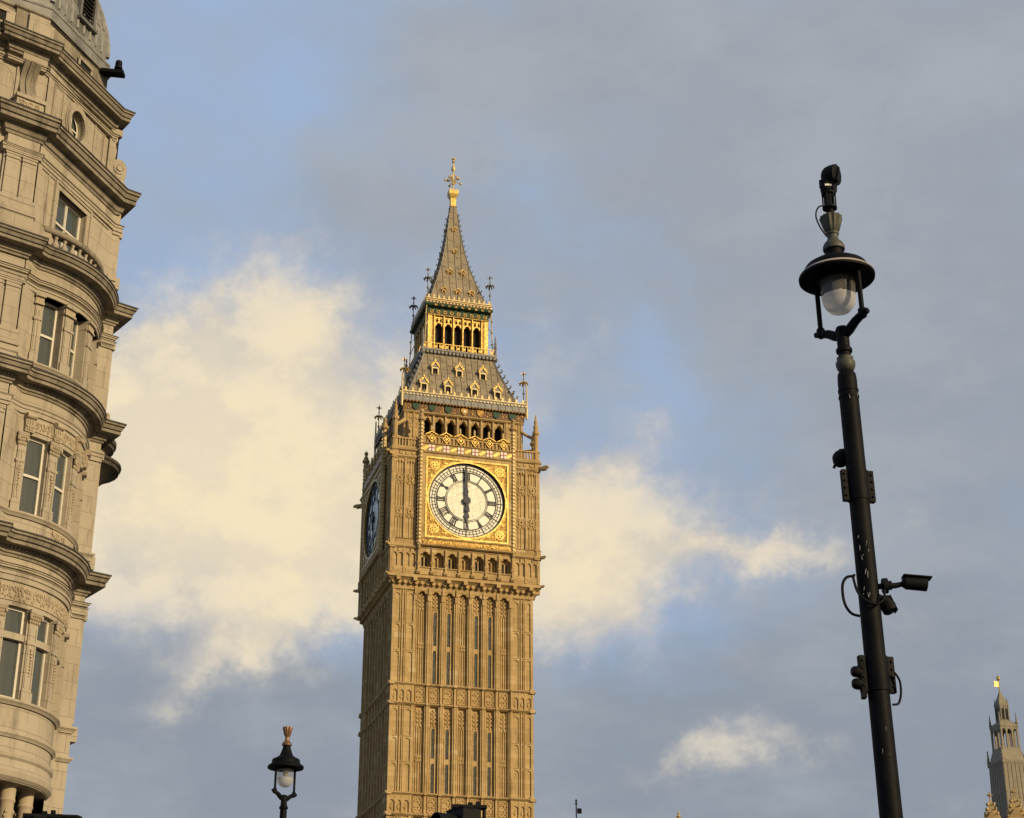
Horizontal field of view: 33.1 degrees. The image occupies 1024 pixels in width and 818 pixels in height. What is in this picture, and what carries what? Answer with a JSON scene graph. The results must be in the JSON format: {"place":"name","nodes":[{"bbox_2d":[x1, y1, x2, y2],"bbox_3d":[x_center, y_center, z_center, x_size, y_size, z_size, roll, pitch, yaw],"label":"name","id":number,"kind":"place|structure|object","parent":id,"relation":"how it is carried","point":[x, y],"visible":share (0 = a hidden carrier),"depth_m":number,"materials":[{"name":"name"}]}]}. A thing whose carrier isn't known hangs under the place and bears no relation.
{"place":"outdoors","nodes":[
{"label":"outdoors","id":0,"kind":"place"},
{"bbox_2d":[0,0,141,817],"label":"corner building","id":1,"kind":"structure","parent":0,"point":[68,199],"depth_m":49.01,"materials":[{"name":"beige stone"}]},
{"bbox_2d":[0,59,15,98],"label":"round window","id":2,"kind":"structure","parent":1,"relation":"in","point":[9,95],"depth_m":50.44,"materials":[{"name":"stone"}]},
{"bbox_2d":[0,606,24,698],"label":"window","id":3,"kind":"structure","parent":1,"relation":"in","point":[14,618],"depth_m":45.20,"materials":[{"name":"grey glass"}]},
{"bbox_2d":[19,438,44,514],"bbox_3d":[-13.209,1.877,47.188,0.646,2.250,0.100,25,-34,-44],"label":"window","id":4,"kind":"structure","parent":1,"relation":"in","point":[33,463],"depth_m":47.23,"materials":[{"name":"grey glass"}]},
{"bbox_2d":[31,618,48,705],"bbox_3d":[-12.706,6.769,45.995,0.086,2.460,0.646,-8,-25,17],"label":"window","id":5,"kind":"structure","parent":1,"relation":"in","point":[37,679],"depth_m":46.05,"materials":[{"name":"grey glass"}]},
{"bbox_2d":[37,302,57,366],"bbox_3d":[-13.315,-2.049,49.029,0.614,2.120,0.099,25,-34,-44],"label":"window","id":6,"kind":"structure","parent":1,"relation":"in","point":[49,318],"depth_m":49.12,"materials":[{"name":"grey glass"}]},
{"bbox_2d":[52,453,67,524],"bbox_3d":[-12.700,2.239,48.003,0.100,2.250,0.646,-8,-25,17],"label":"window","id":7,"kind":"structure","parent":1,"relation":"in","point":[62,460],"depth_m":48.12,"materials":[{"name":"grey glass"}]},
{"bbox_2d":[53,197,80,255],"bbox_3d":[-13.330,-5.152,51.072,0.082,2.150,1.550,-8,-25,16],"label":"window","id":8,"kind":"structure","parent":1,"relation":"in","point":[68,220],"depth_m":51.40,"materials":[{"name":"grey glass"}]},
{"bbox_2d":[69,320,78,376],"bbox_3d":[-12.832,-1.706,49.803,0.099,2.120,0.614,-8,-25,17],"label":"window","id":9,"kind":"structure","parent":1,"relation":"in","point":[75,326],"depth_m":50.04,"materials":[{"name":"white paint"}]},
{"bbox_2d":[65,102,87,145],"bbox_3d":[-13.369,-8.586,52.443,0.350,1.550,1.240,-7,-25,16],"label":"round window","id":10,"kind":"structure","parent":1,"relation":"in","point":[70,126],"depth_m":52.66,"materials":[{"name":"stone"}]},
{"bbox_2d":[100,60,124,78],"bbox_3d":[-12.610,-10.775,54.429,0.733,0.548,0.320,0,-24,0],"label":"floodlight","id":11,"kind":"object","parent":1,"relation":"attached to","point":[117,71],"visible":1,"depth_m":54.32,"materials":[{"name":"black plastic"}]},
{"bbox_2d":[63,0,1023,817],"label":"sky","id":12,"kind":"structure","parent":0,"point":[639,196],"materials":[{"name":"blue"}]},
{"bbox_2d":[575,799,581,817],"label":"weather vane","id":13,"kind":"object","parent":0,"point":[578,810],"visible":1,"depth_m":198.04,"materials":[{"name":"black metal"}]},
{"label":"road","id":14,"kind":"structure","parent":0,"visible":0},
{"bbox_2d":[23,810,81,817],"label":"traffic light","id":15,"kind":"object","parent":14,"relation":"on","point":[45,814],"visible":1,"depth_m":14.42,"materials":[{"name":"black paint"}]},
{"bbox_2d":[267,726,303,817],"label":"street lamp","id":16,"kind":"object","parent":14,"relation":"on","point":[285,761],"visible":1,"depth_m":35.57,"materials":[{"name":"black metal"}]},
{"bbox_2d":[431,801,486,817],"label":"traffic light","id":17,"kind":"object","parent":14,"relation":"on","point":[469,810],"visible":1,"depth_m":15.73,"materials":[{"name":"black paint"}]},
{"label":"traffic island","id":18,"kind":"structure","parent":14,"relation":"on","visible":0},
{"bbox_2d":[798,208,902,817],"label":"street lamp","id":19,"kind":"object","parent":18,"relation":"on","point":[835,276],"visible":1,"depth_m":16.72,"materials":[{"name":"black metal"}]},
{"bbox_2d":[815,205,826,236],"bbox_3d":[3.223,-1.966,17.947,0.119,0.384,0.026,5,-24,-11],"label":"cable","id":20,"kind":"object","parent":19,"relation":"attached to","point":[824,233],"visible":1,"depth_m":17.93,"materials":[{"name":"black plastic"}]},
{"bbox_2d":[819,164,840,211],"bbox_3d":[3.365,-2.330,18.151,0.219,0.522,0.220,-15,-28,31],"label":"security camera","id":21,"kind":"object","parent":19,"relation":"attached to","point":[829,181],"visible":0.99,"depth_m":18.09,"materials":[{"name":"black plastic"}]},
{"bbox_2d":[832,449,845,468],"bbox_3d":[3.252,0.486,17.004,0.176,0.195,0.158,0,-24,0],"label":"security camera","id":22,"kind":"object","parent":19,"relation":"attached to","point":[838,457],"visible":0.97,"depth_m":16.94,"materials":[{"name":"black plastic"}]},
{"bbox_2d":[850,661,866,699],"bbox_3d":[3.215,2.518,15.980,0.124,0.340,0.115,0,-24,0],"label":"twin sensor","id":23,"kind":"object","parent":19,"relation":"attached to","point":[857,682],"visible":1,"depth_m":15.94,"materials":[{"name":"black plastic"}]},
{"bbox_2d":[841,574,885,616],"bbox_3d":[3.319,1.744,16.255,0.410,0.445,0.132,-8,-25,18],"label":"cable","id":24,"kind":"object","parent":19,"relation":"attached to","point":[852,576],"visible":1,"depth_m":16.24,"materials":[{"name":"black plastic"}]},
{"bbox_2d":[879,594,897,614],"bbox_3d":[3.541,1.847,16.283,0.196,0.211,0.154,0,-24,0],"label":"security camera","id":25,"kind":"object","parent":19,"relation":"attached to","point":[888,606],"visible":0.94,"depth_m":16.23,"materials":[{"name":"black plastic"}]},
{"bbox_2d":[892,672,901,705],"bbox_3d":[3.557,2.592,15.931,0.112,0.326,0.034,7,-25,-16],"label":"cable","id":26,"kind":"object","parent":19,"relation":"attached to","point":[900,696],"visible":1,"depth_m":15.92,"materials":[{"name":"black plastic"}]},
{"bbox_2d":[878,574,931,593],"bbox_3d":[3.730,1.668,16.356,0.511,0.176,0.155,0,-24,0],"label":"security camera","id":27,"kind":"object","parent":19,"relation":"attached to","point":[914,582],"visible":0.99,"depth_m":16.31,"materials":[{"name":"black plastic"}]},
{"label":"palace yard","id":28,"kind":"structure","parent":0,"visible":0},
{"bbox_2d":[353,157,548,817],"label":"clock tower","id":29,"kind":"structure","parent":28,"relation":"on","point":[449,586],"depth_m":149.39,"materials":[{"name":"stone"}]},
{"bbox_2d":[421,557,426,566],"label":"arcade window","id":30,"kind":"structure","parent":29,"relation":"in","point":[421,557],"depth_m":148.50,"materials":[{"name":"black glass"}]},
{"bbox_2d":[430,729,433,792],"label":"slit window","id":31,"kind":"structure","parent":29,"relation":"in","point":[432,732],"depth_m":142.08,"materials":[{"name":"grey glass"}]},
{"bbox_2d":[432,613,436,683],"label":"slit window","id":32,"kind":"structure","parent":29,"relation":"in","point":[434,616],"depth_m":146.00,"materials":[{"name":"grey glass"}]},
{"bbox_2d":[444,730,447,793],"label":"slit window","id":33,"kind":"structure","parent":29,"relation":"in","point":[446,733],"depth_m":142.37,"materials":[{"name":"grey glass"}]},
{"bbox_2d":[446,614,449,684],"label":"slit window","id":34,"kind":"structure","parent":29,"relation":"in","point":[448,617],"depth_m":146.28,"materials":[{"name":"grey glass"}]},
{"bbox_2d":[448,560,453,568],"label":"arcade window","id":35,"kind":"structure","parent":29,"relation":"in","point":[448,560],"depth_m":149.10,"materials":[{"name":"black glass"}]},
{"bbox_2d":[473,732,476,795],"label":"slit window","id":36,"kind":"structure","parent":29,"relation":"in","point":[474,735],"depth_m":143.26,"materials":[{"name":"grey glass"}]},
{"bbox_2d":[474,616,477,686],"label":"slit window","id":37,"kind":"structure","parent":29,"relation":"in","point":[476,620],"depth_m":147.02,"materials":[{"name":"grey glass"}]},
{"bbox_2d":[475,562,480,571],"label":"arcade window","id":38,"kind":"structure","parent":29,"relation":"in","point":[479,567],"depth_m":149.72,"materials":[{"name":"black glass"}]},
{"bbox_2d":[487,733,490,795],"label":"slit window","id":39,"kind":"structure","parent":29,"relation":"in","point":[488,736],"depth_m":143.56,"materials":[{"name":"grey glass"}]},
{"bbox_2d":[488,617,490,687],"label":"slit window","id":40,"kind":"structure","parent":29,"relation":"in","point":[489,620],"depth_m":147.22,"materials":[{"name":"grey glass"}]},
{"bbox_2d":[501,565,506,573],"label":"arcade window","id":41,"kind":"structure","parent":29,"relation":"in","point":[502,568],"depth_m":150.30,"materials":[{"name":"black glass"}]},
{"bbox_2d":[984,792,1000,817],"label":"stone pinnacle","id":42,"kind":"object","parent":28,"relation":"on","point":[991,810],"visible":1,"depth_m":214.55,"materials":[{"name":"stone"}]},
{"bbox_2d":[987,675,1023,817],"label":"turret","id":43,"kind":"object","parent":28,"relation":"on","point":[1005,765],"visible":0.95,"depth_m":249.48,"materials":[{"name":"grey stone"}]},
{"bbox_2d":[1007,788,1023,817],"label":"stone pinnacle","id":44,"kind":"object","parent":28,"relation":"on","point":[1014,811],"visible":1,"depth_m":214.82,"materials":[{"name":"stone"}]}
]}

